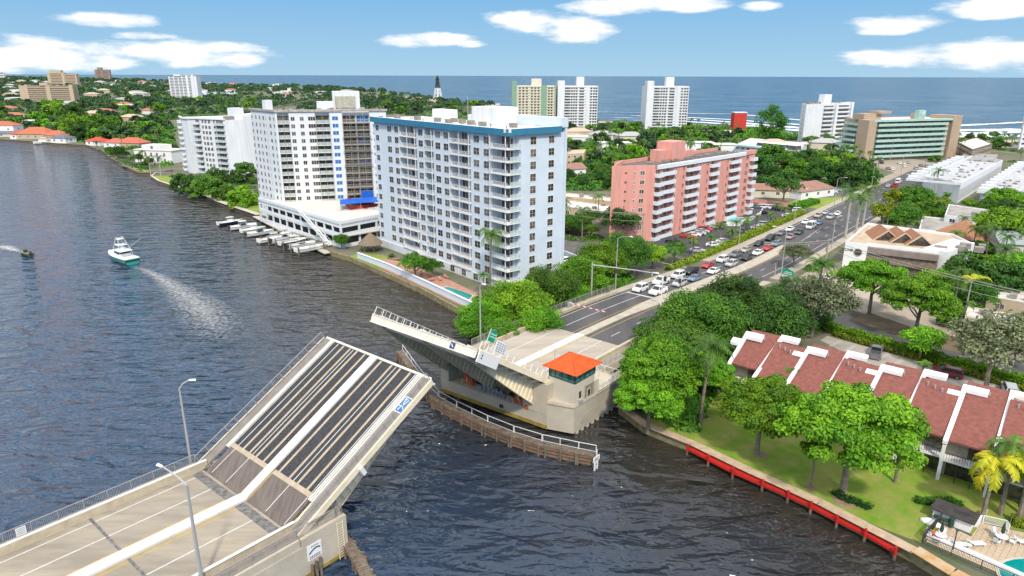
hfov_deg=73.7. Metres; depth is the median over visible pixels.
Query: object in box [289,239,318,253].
dock
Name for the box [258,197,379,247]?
parking garage
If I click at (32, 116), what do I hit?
tree
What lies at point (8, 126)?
house
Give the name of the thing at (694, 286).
median
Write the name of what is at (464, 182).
balcony door
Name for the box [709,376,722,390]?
shrub
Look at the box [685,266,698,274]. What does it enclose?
pickup truck
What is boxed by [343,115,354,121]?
balcony door
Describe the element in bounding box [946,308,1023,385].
olive tree
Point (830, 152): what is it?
palm
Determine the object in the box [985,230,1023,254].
house
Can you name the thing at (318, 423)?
bascule leaf
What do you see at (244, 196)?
dense tree
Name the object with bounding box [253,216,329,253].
dock
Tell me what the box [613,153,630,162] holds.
dense tree
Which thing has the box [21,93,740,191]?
undergrowth
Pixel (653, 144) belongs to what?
tree
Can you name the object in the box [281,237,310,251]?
dock
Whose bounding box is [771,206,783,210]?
parked car
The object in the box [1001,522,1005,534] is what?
parasol
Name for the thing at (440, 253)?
window
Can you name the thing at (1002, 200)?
shade tree
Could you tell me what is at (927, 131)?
window
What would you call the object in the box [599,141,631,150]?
house
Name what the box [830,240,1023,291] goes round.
wire
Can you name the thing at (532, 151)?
window
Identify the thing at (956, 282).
coconut palm
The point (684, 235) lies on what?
parked car
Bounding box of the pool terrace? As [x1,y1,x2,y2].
[926,523,1023,570]
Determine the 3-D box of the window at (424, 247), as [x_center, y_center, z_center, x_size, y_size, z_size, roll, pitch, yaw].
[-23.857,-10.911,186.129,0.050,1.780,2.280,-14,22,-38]
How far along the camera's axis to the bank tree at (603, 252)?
165.81 m
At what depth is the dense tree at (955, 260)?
161.54 m
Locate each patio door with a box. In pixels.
[747,369,755,377]
[912,451,939,469]
[922,434,942,448]
[944,462,984,485]
[967,448,981,461]
[991,480,1022,499]
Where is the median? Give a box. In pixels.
[578,245,785,335]
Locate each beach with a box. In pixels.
[406,97,499,104]
[598,121,1018,147]
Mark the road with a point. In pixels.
(624, 328)
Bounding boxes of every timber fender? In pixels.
[343,532,375,575]
[396,344,599,470]
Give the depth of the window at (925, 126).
418.77 m
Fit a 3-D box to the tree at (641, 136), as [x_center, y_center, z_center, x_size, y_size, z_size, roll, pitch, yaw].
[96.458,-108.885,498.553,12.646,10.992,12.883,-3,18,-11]
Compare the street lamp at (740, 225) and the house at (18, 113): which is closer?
the street lamp at (740, 225)
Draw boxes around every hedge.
[664,208,806,270]
[788,198,820,209]
[822,320,1023,384]
[828,489,874,509]
[913,495,964,506]
[1010,512,1023,529]
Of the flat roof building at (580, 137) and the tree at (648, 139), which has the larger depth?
the flat roof building at (580, 137)
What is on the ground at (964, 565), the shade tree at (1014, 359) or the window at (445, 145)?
the shade tree at (1014, 359)
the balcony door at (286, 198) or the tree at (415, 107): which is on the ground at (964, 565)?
the tree at (415, 107)
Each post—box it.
[660,278,663,304]
[953,529,958,548]
[964,280,971,315]
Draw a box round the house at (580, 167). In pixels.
[566,162,586,175]
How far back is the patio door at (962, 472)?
86.50 m
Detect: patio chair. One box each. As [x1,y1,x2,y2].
[991,526,998,536]
[993,537,1000,545]
[1009,537,1017,545]
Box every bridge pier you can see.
[202,459,347,575]
[441,363,626,433]
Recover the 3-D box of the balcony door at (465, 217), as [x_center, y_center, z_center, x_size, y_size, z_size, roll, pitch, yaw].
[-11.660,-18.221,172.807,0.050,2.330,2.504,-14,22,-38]
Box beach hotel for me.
[834,110,962,159]
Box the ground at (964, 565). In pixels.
[0,77,1023,575]
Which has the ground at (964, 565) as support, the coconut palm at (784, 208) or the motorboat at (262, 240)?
the coconut palm at (784, 208)
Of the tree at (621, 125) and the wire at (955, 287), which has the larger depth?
the tree at (621, 125)
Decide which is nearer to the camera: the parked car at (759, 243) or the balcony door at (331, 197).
the parked car at (759, 243)
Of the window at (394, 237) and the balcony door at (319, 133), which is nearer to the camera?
the window at (394, 237)
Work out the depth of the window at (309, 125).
229.24 m
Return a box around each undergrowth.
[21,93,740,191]
[103,151,258,198]
[454,233,782,432]
[741,140,1023,309]
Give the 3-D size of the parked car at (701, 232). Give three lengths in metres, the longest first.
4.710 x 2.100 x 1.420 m
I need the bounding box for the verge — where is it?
[851,313,989,355]
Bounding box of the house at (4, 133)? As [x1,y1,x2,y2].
[0,131,15,136]
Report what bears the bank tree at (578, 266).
on the ground at (964, 565)
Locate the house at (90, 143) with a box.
[85,137,109,145]
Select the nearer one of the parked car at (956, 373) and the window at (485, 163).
the parked car at (956, 373)
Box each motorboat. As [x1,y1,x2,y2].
[33,134,50,143]
[216,216,242,225]
[227,220,255,229]
[239,223,265,233]
[244,226,273,236]
[256,232,288,243]
[269,232,298,243]
[277,235,307,246]
[286,237,314,248]
[293,241,326,252]
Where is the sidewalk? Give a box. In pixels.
[557,185,883,347]
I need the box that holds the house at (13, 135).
[9,130,21,138]
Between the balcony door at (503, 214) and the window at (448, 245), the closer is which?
the balcony door at (503, 214)
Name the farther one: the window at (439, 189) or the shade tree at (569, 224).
the shade tree at (569, 224)
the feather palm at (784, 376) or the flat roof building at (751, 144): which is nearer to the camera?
the feather palm at (784, 376)
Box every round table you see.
[934,531,946,537]
[995,532,1008,543]
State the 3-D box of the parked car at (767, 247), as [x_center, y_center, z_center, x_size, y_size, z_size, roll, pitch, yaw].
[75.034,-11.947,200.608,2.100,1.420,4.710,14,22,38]
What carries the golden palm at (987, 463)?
on the lawn at (896, 509)
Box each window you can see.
[216,120,222,124]
[219,148,226,152]
[308,116,314,120]
[308,124,315,127]
[309,131,316,135]
[310,138,316,142]
[310,146,317,149]
[311,160,318,164]
[312,167,319,171]
[313,174,319,178]
[313,182,320,185]
[314,196,321,199]
[332,123,338,127]
[334,145,339,149]
[334,152,340,156]
[387,136,391,142]
[388,156,392,162]
[389,176,393,182]
[390,196,394,202]
[391,215,395,221]
[392,234,396,240]
[418,129,422,135]
[418,140,422,146]
[419,151,423,157]
[419,161,423,168]
[419,172,423,178]
[420,183,424,189]
[420,193,424,200]
[421,214,425,220]
[421,224,425,231]
[422,244,426,251]
[435,131,439,137]
[435,142,440,149]
[435,153,440,160]
[436,164,440,171]
[436,175,441,182]
[436,186,441,193]
[437,197,441,204]
[437,208,442,215]
[437,218,442,225]
[438,229,442,236]
[438,239,442,246]
[438,250,443,257]
[443,131,447,138]
[443,143,447,150]
[444,154,448,161]
[444,166,448,173]
[444,177,448,184]
[445,199,449,206]
[445,210,449,217]
[445,220,449,227]
[446,242,450,249]
[446,252,451,259]
[461,268,465,275]
[473,135,478,142]
[473,147,479,154]
[473,159,479,166]
[473,272,477,280]
[474,171,479,178]
[474,183,479,190]
[474,194,479,202]
[474,206,479,213]
[474,217,479,225]
[474,229,479,236]
[474,240,480,248]
[475,251,480,259]
[475,262,480,270]
[483,136,488,143]
[483,148,488,156]
[483,160,488,168]
[484,173,488,180]
[484,185,488,192]
[484,196,488,204]
[484,208,488,216]
[484,220,488,227]
[484,243,489,250]
[484,254,489,262]
[484,265,488,273]
[529,209,535,217]
[529,221,534,229]
[529,232,534,240]
[529,244,534,251]
[529,255,534,263]
[530,136,536,144]
[530,149,535,156]
[530,161,535,169]
[530,173,535,181]
[530,185,535,193]
[530,197,535,205]
[549,135,554,142]
[578,390,581,400]
[587,388,590,397]
[589,88,597,127]
[679,88,688,127]
[854,248,861,255]
[873,150,939,155]
[874,145,940,149]
[875,135,942,139]
[875,140,941,144]
[876,130,943,134]
[877,125,944,128]
[878,120,945,123]
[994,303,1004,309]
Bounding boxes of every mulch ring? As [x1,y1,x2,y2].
[756,452,767,457]
[804,485,815,490]
[832,495,855,507]
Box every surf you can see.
[610,117,1020,135]
[611,114,1020,130]
[613,119,1019,137]
[637,112,1022,125]
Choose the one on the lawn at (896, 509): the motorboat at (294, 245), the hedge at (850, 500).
the hedge at (850, 500)
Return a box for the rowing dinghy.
[920,517,940,527]
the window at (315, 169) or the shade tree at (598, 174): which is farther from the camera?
the shade tree at (598, 174)
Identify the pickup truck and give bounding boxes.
[648,285,667,295]
[652,275,669,284]
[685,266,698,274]
[869,344,883,359]
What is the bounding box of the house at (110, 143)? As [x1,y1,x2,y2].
[103,138,120,146]
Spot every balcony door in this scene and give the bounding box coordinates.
[277,116,288,123]
[278,124,289,130]
[279,132,289,137]
[279,139,290,145]
[280,146,291,152]
[281,154,291,159]
[282,161,292,166]
[282,168,292,174]
[283,175,293,181]
[284,183,294,188]
[284,190,294,195]
[285,197,295,200]
[316,116,328,122]
[316,124,329,129]
[317,131,329,137]
[317,138,330,144]
[318,146,330,151]
[318,153,331,158]
[319,160,331,165]
[320,167,332,172]
[320,174,332,179]
[321,181,333,186]
[321,188,333,193]
[322,195,334,199]
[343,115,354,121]
[343,123,355,129]
[344,131,355,136]
[344,138,356,143]
[345,145,356,149]
[345,152,357,157]
[346,159,357,164]
[346,166,357,171]
[347,174,358,178]
[347,181,358,185]
[348,187,359,192]
[348,194,359,198]
[356,115,368,121]
[357,123,368,128]
[357,130,369,136]
[358,138,369,143]
[358,145,370,150]
[359,152,370,157]
[359,159,370,164]
[359,166,371,171]
[360,173,371,178]
[360,180,372,185]
[361,187,372,190]
[410,126,415,135]
[461,132,467,141]
[462,144,467,153]
[462,156,467,164]
[462,168,467,175]
[462,180,467,187]
[462,191,468,198]
[463,203,468,209]
[463,214,468,220]
[463,225,468,231]
[463,236,468,242]
[502,136,509,146]
[502,150,509,159]
[502,163,509,171]
[502,175,509,183]
[502,188,509,196]
[502,200,509,208]
[502,212,509,219]
[502,224,509,231]
[502,236,509,243]
[502,248,509,254]
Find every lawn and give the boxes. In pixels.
[119,164,147,171]
[154,176,182,185]
[224,201,258,212]
[351,253,386,268]
[650,392,1023,542]
[786,197,841,208]
[804,325,823,333]
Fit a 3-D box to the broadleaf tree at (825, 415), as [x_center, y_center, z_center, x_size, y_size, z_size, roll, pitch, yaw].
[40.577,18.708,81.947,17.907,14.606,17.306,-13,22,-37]
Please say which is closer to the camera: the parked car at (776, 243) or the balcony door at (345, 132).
the parked car at (776, 243)
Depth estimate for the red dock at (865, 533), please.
83.14 m
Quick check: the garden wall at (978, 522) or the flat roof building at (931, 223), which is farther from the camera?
the flat roof building at (931, 223)
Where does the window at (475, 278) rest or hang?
in the apartment tower at (450, 185)
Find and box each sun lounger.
[951,539,971,547]
[966,538,986,546]
[1013,534,1023,544]
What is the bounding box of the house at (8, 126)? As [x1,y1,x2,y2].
[0,121,23,130]
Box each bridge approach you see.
[0,454,335,575]
[471,285,637,378]
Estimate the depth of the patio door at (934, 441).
88.15 m
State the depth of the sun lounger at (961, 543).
74.07 m
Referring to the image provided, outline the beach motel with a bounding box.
[956,137,992,155]
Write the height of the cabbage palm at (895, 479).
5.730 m
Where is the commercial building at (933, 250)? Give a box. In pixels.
[842,220,986,276]
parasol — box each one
[940,521,943,532]
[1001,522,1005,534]
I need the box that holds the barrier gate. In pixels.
[567,302,607,312]
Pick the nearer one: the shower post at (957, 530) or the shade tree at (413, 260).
the shower post at (957, 530)
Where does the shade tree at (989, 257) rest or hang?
on the ground at (964, 565)
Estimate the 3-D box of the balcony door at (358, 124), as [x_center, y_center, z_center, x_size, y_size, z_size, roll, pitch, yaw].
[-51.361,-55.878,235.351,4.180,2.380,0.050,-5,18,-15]
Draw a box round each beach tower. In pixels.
[511,79,555,124]
[556,77,597,130]
[640,77,689,129]
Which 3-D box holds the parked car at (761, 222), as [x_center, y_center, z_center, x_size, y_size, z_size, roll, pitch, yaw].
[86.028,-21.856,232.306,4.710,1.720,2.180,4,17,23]
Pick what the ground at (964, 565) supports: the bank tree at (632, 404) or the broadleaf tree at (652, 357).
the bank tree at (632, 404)
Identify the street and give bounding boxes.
[564,239,664,277]
[818,300,1023,372]
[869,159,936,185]
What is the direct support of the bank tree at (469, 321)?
on the ground at (964, 565)
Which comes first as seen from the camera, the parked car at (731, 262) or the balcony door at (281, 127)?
the parked car at (731, 262)
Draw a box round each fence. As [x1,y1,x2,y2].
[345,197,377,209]
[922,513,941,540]
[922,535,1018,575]
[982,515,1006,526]
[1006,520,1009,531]
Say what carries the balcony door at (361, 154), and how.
in the apartment tower at (323, 150)
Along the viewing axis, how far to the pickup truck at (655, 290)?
150.23 m
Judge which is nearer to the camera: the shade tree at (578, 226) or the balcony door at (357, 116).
the shade tree at (578, 226)
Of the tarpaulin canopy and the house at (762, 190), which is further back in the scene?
the house at (762, 190)
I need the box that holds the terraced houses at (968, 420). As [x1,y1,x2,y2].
[727,330,1023,506]
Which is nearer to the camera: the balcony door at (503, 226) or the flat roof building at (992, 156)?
the balcony door at (503, 226)
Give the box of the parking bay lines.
[830,341,996,387]
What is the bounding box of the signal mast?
[590,262,686,296]
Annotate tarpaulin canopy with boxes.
[340,197,377,210]
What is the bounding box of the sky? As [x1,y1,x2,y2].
[0,0,1023,77]
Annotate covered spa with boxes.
[930,498,980,532]
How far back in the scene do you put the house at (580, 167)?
344.72 m
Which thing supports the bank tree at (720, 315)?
on the ground at (964, 565)
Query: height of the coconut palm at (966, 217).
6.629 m
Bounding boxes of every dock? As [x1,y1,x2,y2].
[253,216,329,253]
[259,229,287,238]
[266,232,295,245]
[274,234,302,248]
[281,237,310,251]
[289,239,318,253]
[296,241,326,256]
[686,443,899,560]
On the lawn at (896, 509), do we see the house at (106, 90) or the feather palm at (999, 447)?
the feather palm at (999, 447)
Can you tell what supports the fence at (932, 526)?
on the garden wall at (987, 559)
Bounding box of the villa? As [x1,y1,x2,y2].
[133,143,184,162]
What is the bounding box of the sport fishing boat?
[108,236,140,264]
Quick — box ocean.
[5,74,1023,138]
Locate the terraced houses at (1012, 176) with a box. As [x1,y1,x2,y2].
[977,161,1023,200]
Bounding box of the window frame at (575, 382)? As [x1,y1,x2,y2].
[549,367,595,383]
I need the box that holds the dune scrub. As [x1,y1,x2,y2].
[585,120,1009,140]
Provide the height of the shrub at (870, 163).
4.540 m
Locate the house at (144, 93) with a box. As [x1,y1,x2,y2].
[133,92,150,96]
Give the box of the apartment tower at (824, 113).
[797,94,853,144]
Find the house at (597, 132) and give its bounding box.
[588,130,615,138]
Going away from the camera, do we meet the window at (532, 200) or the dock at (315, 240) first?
the window at (532, 200)
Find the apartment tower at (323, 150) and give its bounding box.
[248,91,386,216]
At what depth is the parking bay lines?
123.51 m
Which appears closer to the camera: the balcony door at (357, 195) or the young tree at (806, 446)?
the young tree at (806, 446)
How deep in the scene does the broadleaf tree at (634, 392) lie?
93.76 m
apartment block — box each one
[18,83,79,104]
[47,70,80,85]
[94,67,111,79]
[168,74,202,99]
[176,108,256,174]
[609,140,757,241]
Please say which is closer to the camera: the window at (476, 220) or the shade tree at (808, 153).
the window at (476, 220)
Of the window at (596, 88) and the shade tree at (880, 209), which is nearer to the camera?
the shade tree at (880, 209)
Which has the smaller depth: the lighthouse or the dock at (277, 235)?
the dock at (277, 235)
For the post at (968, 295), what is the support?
on the parking lot at (905, 316)
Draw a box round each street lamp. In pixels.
[156,463,202,575]
[178,379,195,463]
[479,283,485,340]
[615,236,631,288]
[738,208,752,243]
[773,226,786,276]
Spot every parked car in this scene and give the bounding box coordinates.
[632,282,648,292]
[665,237,680,242]
[670,270,685,278]
[672,277,686,286]
[680,233,695,237]
[687,274,701,281]
[689,232,701,236]
[689,247,705,252]
[692,230,706,235]
[696,228,709,232]
[697,226,712,230]
[701,261,713,268]
[705,241,719,246]
[707,267,719,274]
[715,238,727,242]
[716,254,728,262]
[725,258,737,266]
[730,249,741,257]
[737,228,747,232]
[740,246,750,252]
[740,252,752,260]
[752,249,763,255]
[753,240,763,246]
[756,210,767,214]
[757,221,768,224]
[758,204,769,208]
[762,245,772,250]
[765,233,775,240]
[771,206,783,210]
[771,240,781,246]
[776,230,785,235]
[785,226,794,231]
[786,233,794,239]
[794,229,803,234]
[801,219,809,223]
[805,220,816,228]
[814,212,822,217]
[826,213,834,219]
[895,178,901,183]
[931,365,963,379]
[1000,381,1018,390]
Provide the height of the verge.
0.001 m
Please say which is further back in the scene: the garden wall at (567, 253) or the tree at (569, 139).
the tree at (569, 139)
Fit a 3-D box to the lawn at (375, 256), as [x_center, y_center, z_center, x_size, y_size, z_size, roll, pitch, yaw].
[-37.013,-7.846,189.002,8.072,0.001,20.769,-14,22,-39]
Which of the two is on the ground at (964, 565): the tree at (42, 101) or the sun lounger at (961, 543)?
the tree at (42, 101)
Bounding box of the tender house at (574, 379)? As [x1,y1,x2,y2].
[543,351,602,404]
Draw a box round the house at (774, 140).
[759,139,786,142]
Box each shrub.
[612,277,632,284]
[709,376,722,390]
[865,160,876,166]
[927,155,942,161]
[935,312,965,326]
[992,143,1001,147]
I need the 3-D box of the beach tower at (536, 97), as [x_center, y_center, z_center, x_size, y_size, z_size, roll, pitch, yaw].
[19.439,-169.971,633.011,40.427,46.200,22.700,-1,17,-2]
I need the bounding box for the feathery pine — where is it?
[752,103,790,138]
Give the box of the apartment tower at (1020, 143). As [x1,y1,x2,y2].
[1017,118,1023,149]
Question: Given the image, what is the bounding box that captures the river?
[0,141,931,575]
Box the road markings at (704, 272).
[559,188,884,344]
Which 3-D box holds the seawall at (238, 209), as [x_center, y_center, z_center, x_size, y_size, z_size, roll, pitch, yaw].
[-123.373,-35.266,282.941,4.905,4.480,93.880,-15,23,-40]
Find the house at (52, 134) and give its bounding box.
[43,130,70,139]
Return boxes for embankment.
[622,261,814,325]
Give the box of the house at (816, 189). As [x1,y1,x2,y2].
[789,180,835,199]
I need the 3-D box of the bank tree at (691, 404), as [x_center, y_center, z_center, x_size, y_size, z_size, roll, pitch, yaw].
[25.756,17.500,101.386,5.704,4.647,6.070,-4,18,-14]
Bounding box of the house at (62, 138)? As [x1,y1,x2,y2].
[50,134,76,142]
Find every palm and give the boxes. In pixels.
[143,155,151,176]
[152,155,163,175]
[474,271,493,293]
[477,227,505,293]
[573,205,590,237]
[592,193,605,210]
[605,141,613,151]
[643,141,650,156]
[664,246,680,263]
[685,235,700,254]
[687,333,736,425]
[703,234,719,248]
[715,222,727,237]
[726,228,739,239]
[729,220,742,236]
[742,217,753,230]
[751,214,762,226]
[767,212,778,221]
[771,202,783,215]
[772,366,799,379]
[779,206,790,217]
[804,253,840,290]
[825,149,833,155]
[837,183,867,237]
[838,147,848,157]
[842,192,878,233]
[856,150,864,162]
[856,184,882,227]
[893,445,910,482]
[916,359,932,369]
[930,167,947,192]
[937,200,945,209]
[943,192,951,207]
[946,275,974,318]
[948,230,966,237]
[949,266,971,277]
[954,301,977,319]
[958,215,971,220]
[959,137,967,153]
[960,273,992,307]
[966,225,987,241]
[968,450,1023,520]
[975,222,1002,254]
[982,434,1023,515]
[990,243,1021,262]
[998,232,1017,253]
[1000,446,1023,519]
[1008,134,1015,150]
[1014,227,1023,252]
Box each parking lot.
[653,202,808,256]
[800,261,966,335]
[815,180,854,209]
[821,336,1023,401]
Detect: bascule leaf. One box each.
[194,332,434,535]
[370,307,549,403]
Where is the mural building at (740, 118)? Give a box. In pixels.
[730,112,747,128]
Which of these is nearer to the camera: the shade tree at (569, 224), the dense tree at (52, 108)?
the shade tree at (569, 224)
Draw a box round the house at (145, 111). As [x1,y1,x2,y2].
[139,108,158,114]
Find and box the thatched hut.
[358,233,382,252]
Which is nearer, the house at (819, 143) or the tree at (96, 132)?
the house at (819, 143)
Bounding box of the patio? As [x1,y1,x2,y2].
[376,258,477,305]
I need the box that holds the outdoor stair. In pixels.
[297,208,331,245]
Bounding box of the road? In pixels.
[545,171,922,345]
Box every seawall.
[0,139,172,175]
[151,172,172,186]
[175,186,259,216]
[331,251,462,313]
[617,405,916,561]
[911,547,969,575]
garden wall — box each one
[357,252,471,304]
[564,250,576,256]
[726,208,762,225]
[750,198,787,206]
[926,533,1023,575]
[974,512,986,526]
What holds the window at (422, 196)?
in the apartment tower at (450, 185)
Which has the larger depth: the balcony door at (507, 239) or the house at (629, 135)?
the house at (629, 135)
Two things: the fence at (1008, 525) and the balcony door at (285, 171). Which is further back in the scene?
the balcony door at (285, 171)
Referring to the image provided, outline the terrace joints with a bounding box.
[929,525,1023,567]
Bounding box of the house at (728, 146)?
[702,143,735,151]
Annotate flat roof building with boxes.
[565,199,609,221]
[566,149,585,162]
[566,193,610,204]
[567,135,613,141]
[734,138,806,151]
[919,216,953,230]
[944,204,996,224]
[962,153,997,158]
[963,307,1014,323]
[985,288,1023,313]
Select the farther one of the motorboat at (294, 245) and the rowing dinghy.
the motorboat at (294, 245)
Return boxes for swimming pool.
[442,286,474,299]
[723,217,745,224]
[995,557,1023,575]
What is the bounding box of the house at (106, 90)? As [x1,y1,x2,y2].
[97,89,110,92]
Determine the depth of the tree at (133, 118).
701.41 m
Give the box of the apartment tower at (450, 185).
[370,96,568,286]
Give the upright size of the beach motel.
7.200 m
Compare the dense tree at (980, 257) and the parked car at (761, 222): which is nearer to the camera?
the dense tree at (980, 257)
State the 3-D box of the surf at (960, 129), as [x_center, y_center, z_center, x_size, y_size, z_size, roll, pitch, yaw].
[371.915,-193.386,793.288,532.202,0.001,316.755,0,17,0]
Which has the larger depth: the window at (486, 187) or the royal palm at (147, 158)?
the royal palm at (147, 158)
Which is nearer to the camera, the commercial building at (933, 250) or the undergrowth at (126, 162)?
the commercial building at (933, 250)
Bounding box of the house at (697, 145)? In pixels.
[685,141,714,150]
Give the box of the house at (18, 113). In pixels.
[8,112,26,116]
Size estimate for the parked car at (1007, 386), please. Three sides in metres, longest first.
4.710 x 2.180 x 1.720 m
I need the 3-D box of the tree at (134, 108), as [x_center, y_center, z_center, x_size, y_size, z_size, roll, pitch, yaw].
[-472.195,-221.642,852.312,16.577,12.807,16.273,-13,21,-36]
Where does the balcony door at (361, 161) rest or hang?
in the apartment tower at (323, 150)
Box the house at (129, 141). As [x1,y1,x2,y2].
[114,137,150,147]
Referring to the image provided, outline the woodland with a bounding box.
[0,76,494,128]
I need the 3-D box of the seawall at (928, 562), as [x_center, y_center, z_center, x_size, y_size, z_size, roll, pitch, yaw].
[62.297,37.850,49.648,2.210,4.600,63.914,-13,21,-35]
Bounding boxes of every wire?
[828,242,1023,294]
[828,249,1022,303]
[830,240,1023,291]
[851,247,1021,291]
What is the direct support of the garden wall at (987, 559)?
on the ground at (964, 565)
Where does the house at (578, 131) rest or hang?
on the ground at (964, 565)
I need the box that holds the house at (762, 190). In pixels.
[751,183,790,197]
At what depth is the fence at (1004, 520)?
77.59 m
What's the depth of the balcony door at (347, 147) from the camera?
236.29 m
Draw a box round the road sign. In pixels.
[782,269,793,279]
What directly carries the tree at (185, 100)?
on the ground at (964, 565)
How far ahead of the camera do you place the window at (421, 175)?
180.42 m
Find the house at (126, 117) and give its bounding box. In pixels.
[121,114,142,121]
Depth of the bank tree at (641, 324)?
119.65 m
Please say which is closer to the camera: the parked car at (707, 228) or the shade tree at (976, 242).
the shade tree at (976, 242)
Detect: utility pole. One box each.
[641,213,645,236]
[823,239,829,278]
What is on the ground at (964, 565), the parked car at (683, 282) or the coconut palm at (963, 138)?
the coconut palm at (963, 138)
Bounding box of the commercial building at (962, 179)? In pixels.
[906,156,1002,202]
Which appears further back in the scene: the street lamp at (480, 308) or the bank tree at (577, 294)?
the bank tree at (577, 294)
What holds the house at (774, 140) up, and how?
on the ground at (964, 565)
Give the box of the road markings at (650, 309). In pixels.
[574,256,776,336]
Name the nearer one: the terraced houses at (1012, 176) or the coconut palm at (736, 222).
the coconut palm at (736, 222)
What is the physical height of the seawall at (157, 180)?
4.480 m
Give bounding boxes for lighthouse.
[433,75,441,100]
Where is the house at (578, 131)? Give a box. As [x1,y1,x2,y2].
[567,127,592,134]
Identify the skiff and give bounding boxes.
[19,249,33,256]
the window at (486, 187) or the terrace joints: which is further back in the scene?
the window at (486, 187)
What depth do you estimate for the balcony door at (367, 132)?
236.23 m
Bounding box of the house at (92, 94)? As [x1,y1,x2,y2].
[83,92,100,96]
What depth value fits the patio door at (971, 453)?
85.06 m
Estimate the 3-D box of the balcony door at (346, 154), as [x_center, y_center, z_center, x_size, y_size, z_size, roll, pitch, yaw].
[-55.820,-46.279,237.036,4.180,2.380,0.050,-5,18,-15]
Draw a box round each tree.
[0,106,9,112]
[4,117,23,122]
[26,114,40,119]
[31,111,46,115]
[33,114,47,119]
[33,118,51,124]
[39,99,51,104]
[40,99,63,115]
[50,125,59,129]
[56,101,85,115]
[56,114,90,131]
[60,112,74,117]
[65,122,89,139]
[77,103,89,109]
[80,115,120,139]
[86,113,101,121]
[90,128,106,137]
[99,109,116,115]
[100,125,123,137]
[104,146,113,150]
[108,104,118,109]
[110,127,137,137]
[112,146,124,158]
[118,104,128,110]
[120,151,130,158]
[126,124,136,129]
[127,105,140,111]
[128,115,141,121]
[131,153,144,161]
[137,131,148,137]
[140,124,160,133]
[141,135,158,141]
[142,157,154,162]
[143,114,160,121]
[143,120,160,126]
[144,102,153,106]
[149,104,165,110]
[151,119,162,126]
[163,105,171,110]
[168,173,193,194]
[181,98,190,105]
[185,174,215,197]
[199,100,212,104]
[203,178,235,200]
[206,167,231,182]
[216,105,227,108]
[225,184,258,208]
[229,162,256,183]
[240,100,252,109]
[247,97,256,102]
[332,234,350,248]
[383,102,393,108]
[391,98,400,103]
[393,106,405,113]
[395,103,406,110]
[398,251,430,274]
[413,105,422,109]
[421,258,444,276]
[454,297,511,340]
[468,100,477,105]
[477,318,520,341]
[478,278,555,323]
[513,302,565,332]
[523,263,583,308]
[550,255,611,296]
[552,277,591,308]
[565,218,574,229]
[566,168,576,180]
[567,122,576,128]
[567,137,572,149]
[568,139,583,149]
[570,214,592,232]
[571,157,586,164]
[571,222,585,235]
[572,241,632,276]
[575,175,590,183]
[580,146,594,156]
[580,209,599,223]
[583,173,592,177]
[585,124,594,129]
[585,224,599,232]
[586,150,602,157]
[592,132,609,140]
[592,170,603,178]
[594,163,611,169]
[597,167,608,171]
[598,206,641,226]
[599,123,611,129]
[601,155,611,163]
[602,145,617,151]
[602,151,621,156]
[602,169,611,179]
[602,177,611,186]
[603,229,654,273]
[605,277,624,288]
[607,138,625,146]
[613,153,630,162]
[613,373,684,434]
[617,123,626,127]
[618,150,631,158]
[618,400,640,411]
[619,331,712,415]
[624,143,647,154]
[625,125,637,131]
[627,154,638,158]
[628,316,720,382]
[630,121,642,127]
[632,315,686,338]
[635,131,653,141]
[638,137,653,143]
[644,128,658,133]
[644,140,657,149]
[647,244,668,267]
[651,287,756,357]
[659,127,669,133]
[660,134,669,138]
[661,240,687,262]
[668,126,681,133]
[675,137,688,140]
[676,389,704,419]
[681,124,693,129]
[681,381,701,392]
[692,349,736,397]
[693,136,708,140]
[695,271,786,330]
[699,326,742,365]
[700,128,708,132]
[704,145,720,150]
[708,132,720,140]
[709,125,720,129]
[712,375,803,454]
[720,130,735,139]
[733,127,743,132]
[734,292,820,340]
[743,134,757,140]
[753,153,780,182]
[757,144,795,173]
[765,169,805,201]
[769,275,805,295]
[772,379,931,493]
[778,241,814,267]
[781,153,806,163]
[782,159,811,179]
[782,273,863,337]
[797,148,817,158]
[799,439,831,486]
[802,136,815,145]
[802,157,839,185]
[805,156,821,163]
[805,310,828,326]
[810,308,835,321]
[815,151,828,156]
[820,156,844,165]
[823,143,838,150]
[827,158,867,186]
[835,258,908,313]
[839,152,856,158]
[842,157,856,163]
[851,156,868,165]
[853,162,883,184]
[870,201,896,223]
[878,274,964,332]
[881,187,905,203]
[884,215,907,224]
[888,203,925,227]
[898,184,937,205]
[898,200,919,208]
[898,325,947,358]
[915,268,956,285]
[919,201,942,213]
[924,208,940,217]
[932,196,949,204]
[941,250,995,286]
[944,269,959,287]
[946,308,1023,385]
[953,279,1001,306]
[956,268,984,286]
[960,199,977,206]
[964,132,974,138]
[970,206,1023,233]
[972,259,1023,299]
[973,240,994,252]
[974,253,983,261]
[975,198,999,208]
[977,135,987,139]
[981,254,995,261]
[984,187,1023,201]
[989,131,1000,138]
[992,198,1017,206]
[993,251,1023,265]
[993,331,1020,365]
[994,200,1021,209]
[1000,142,1012,147]
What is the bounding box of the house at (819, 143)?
[809,138,840,150]
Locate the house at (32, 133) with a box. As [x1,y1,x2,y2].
[16,127,53,138]
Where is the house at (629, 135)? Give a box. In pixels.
[614,132,644,141]
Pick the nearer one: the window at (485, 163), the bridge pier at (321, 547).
the bridge pier at (321, 547)
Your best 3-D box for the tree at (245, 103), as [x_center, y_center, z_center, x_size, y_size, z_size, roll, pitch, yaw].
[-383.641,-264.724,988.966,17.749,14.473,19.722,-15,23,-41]
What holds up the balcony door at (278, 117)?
in the apartment tower at (323, 150)
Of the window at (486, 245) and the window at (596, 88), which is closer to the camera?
the window at (486, 245)
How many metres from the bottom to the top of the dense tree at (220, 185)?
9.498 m
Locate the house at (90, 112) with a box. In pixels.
[87,110,96,115]

